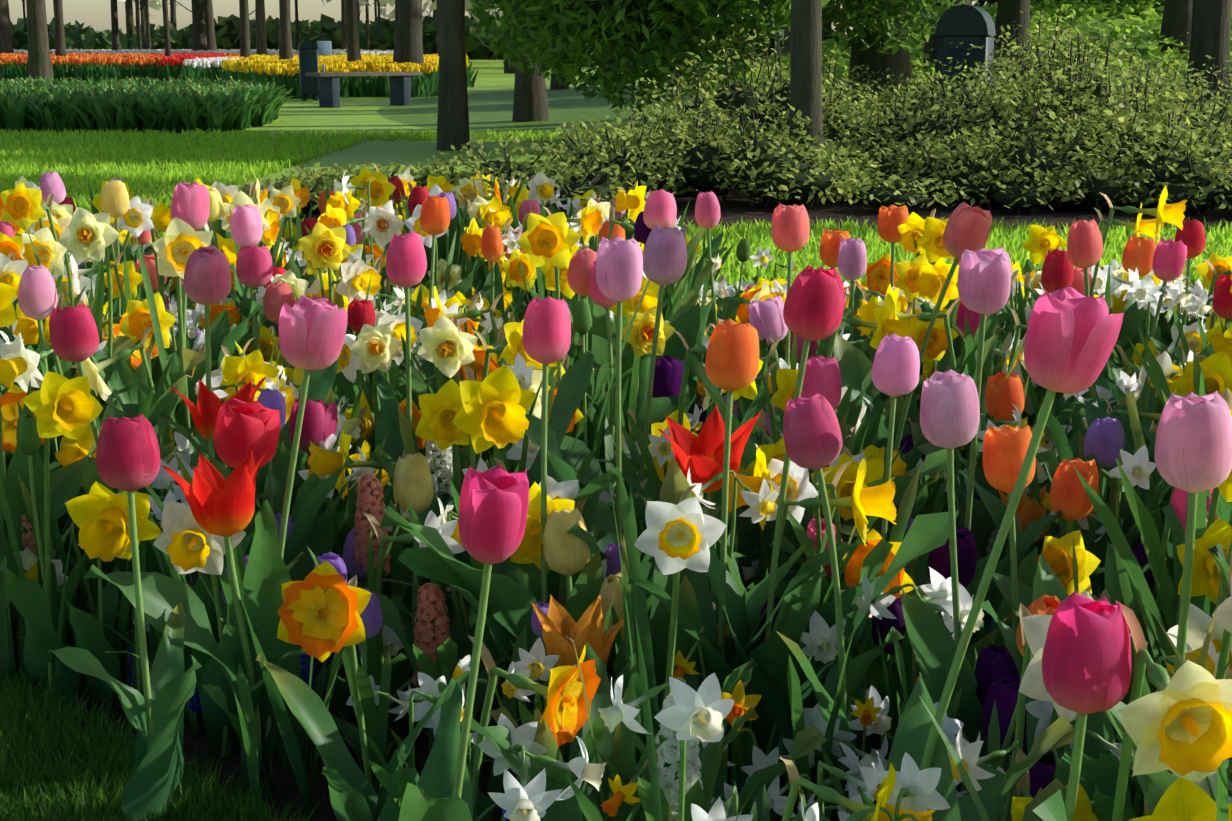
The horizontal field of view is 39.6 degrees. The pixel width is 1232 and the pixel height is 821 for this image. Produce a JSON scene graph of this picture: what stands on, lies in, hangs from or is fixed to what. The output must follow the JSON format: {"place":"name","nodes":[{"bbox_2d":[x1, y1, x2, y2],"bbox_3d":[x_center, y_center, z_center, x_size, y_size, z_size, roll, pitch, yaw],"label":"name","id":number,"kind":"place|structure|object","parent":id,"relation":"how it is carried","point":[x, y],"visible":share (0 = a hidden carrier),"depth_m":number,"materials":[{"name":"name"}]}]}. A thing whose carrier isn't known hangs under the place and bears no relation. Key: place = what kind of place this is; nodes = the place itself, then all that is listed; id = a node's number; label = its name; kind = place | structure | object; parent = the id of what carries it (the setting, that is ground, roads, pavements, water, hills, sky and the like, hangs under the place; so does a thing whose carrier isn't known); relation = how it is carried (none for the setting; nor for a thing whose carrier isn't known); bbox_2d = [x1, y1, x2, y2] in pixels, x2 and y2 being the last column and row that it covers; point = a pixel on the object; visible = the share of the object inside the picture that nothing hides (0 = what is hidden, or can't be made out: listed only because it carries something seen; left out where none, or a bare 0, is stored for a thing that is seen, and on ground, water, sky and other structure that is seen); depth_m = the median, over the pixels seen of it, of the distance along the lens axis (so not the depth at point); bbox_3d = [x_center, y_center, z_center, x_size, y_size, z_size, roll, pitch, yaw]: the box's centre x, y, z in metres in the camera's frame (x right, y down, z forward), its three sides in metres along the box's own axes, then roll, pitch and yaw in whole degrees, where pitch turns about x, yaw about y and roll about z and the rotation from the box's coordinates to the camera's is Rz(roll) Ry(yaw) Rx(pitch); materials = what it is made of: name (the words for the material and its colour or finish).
{"place":"outdoors","nodes":[
{"label":"outdoors","id":0,"kind":"place"},
{"bbox_2d":[317,41,331,71],"bbox_3d":[-4.119,-4.821,24.232,0.200,0.804,0.038,-3,12,-13],"label":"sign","id":1,"kind":"object","parent":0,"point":[324,47],"visible":0.85,"depth_m":24.15,"materials":[{"name":"grey metal"}]},
{"bbox_2d":[8,0,986,33],"label":"sky","id":2,"kind":"structure","parent":0,"point":[95,13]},
{"bbox_2d":[0,55,1206,282],"bbox_3d":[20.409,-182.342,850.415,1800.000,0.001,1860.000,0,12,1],"label":"path","id":3,"kind":"structure","parent":0,"point":[350,113],"depth_m":15.64,"materials":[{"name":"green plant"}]},
{"bbox_2d":[0,75,293,133],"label":"flower bed","id":4,"kind":"object","parent":3,"relation":"on","point":[138,103],"visible":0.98,"depth_m":15.27,"materials":[{"name":"green plant"}]},
{"bbox_2d":[0,49,477,98],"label":"distant flower bed leaves","id":5,"kind":"object","parent":3,"relation":"on","point":[224,64],"visible":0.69,"depth_m":31.59,"materials":[{"name":"plant"}]},
{"bbox_2d":[298,40,318,100],"bbox_3d":[-4.245,-4.702,23.641,0.260,0.820,0.235,-3,12,-13],"label":"litter bin","id":6,"kind":"object","parent":3,"relation":"on","point":[308,58],"visible":1,"depth_m":23.53,"materials":[{"name":"metal"}]},
{"bbox_2d":[305,72,422,107],"bbox_3d":[-3.142,-4.022,21.427,1.440,0.422,0.392,-9,15,-36],"label":"bench","id":7,"kind":"object","parent":3,"relation":"on","point":[399,82],"visible":0.98,"depth_m":21.21,"materials":[{"name":"grey wood"}]},
{"bbox_2d":[9,552,986,820],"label":"flower bed soil","id":8,"kind":"structure","parent":3,"relation":"on","point":[281,778],"depth_m":1.91,"materials":[{"name":"brown soil"}]},
{"bbox_2d":[0,163,1231,820],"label":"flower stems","id":9,"kind":"object","parent":8,"relation":"on","point":[644,515],"visible":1,"depth_m":1.88,"materials":[{"name":"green plant"}]},
{"bbox_2d":[0,0,1231,204],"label":"tree trunks","id":10,"kind":"object","parent":3,"relation":"on","point":[534,42],"visible":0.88,"depth_m":13.28,"materials":[{"name":"brown plant"}]},
{"bbox_2d":[0,127,1231,820],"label":"lawn grass","id":11,"kind":"structure","parent":3,"relation":"on","point":[58,761],"depth_m":6.38,"materials":[{"name":"green plant"}]},
{"bbox_2d":[143,187,1231,230],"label":"shrub bed soil","id":12,"kind":"structure","parent":3,"relation":"on","point":[734,209],"depth_m":8.03,"materials":[{"name":"brown soil"}]},
{"bbox_2d":[225,4,1231,217],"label":"shrubs","id":13,"kind":"object","parent":12,"relation":"on","point":[1042,133],"visible":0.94,"depth_m":8.50,"materials":[{"name":"green plant"}]},
{"bbox_2d":[377,0,1231,147],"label":"mound","id":14,"kind":"object","parent":3,"relation":"on","point":[1139,22],"visible":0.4,"depth_m":17.49,"materials":[{"name":"green plant"}]},
{"bbox_2d":[935,4,995,98],"bbox_3d":[2.480,-2.384,12.200,0.374,0.995,0.338,5,13,21],"label":"litter bin","id":15,"kind":"object","parent":14,"relation":"on","point":[966,25],"visible":0.52,"depth_m":12.00,"materials":[{"name":"metal"}]}
]}

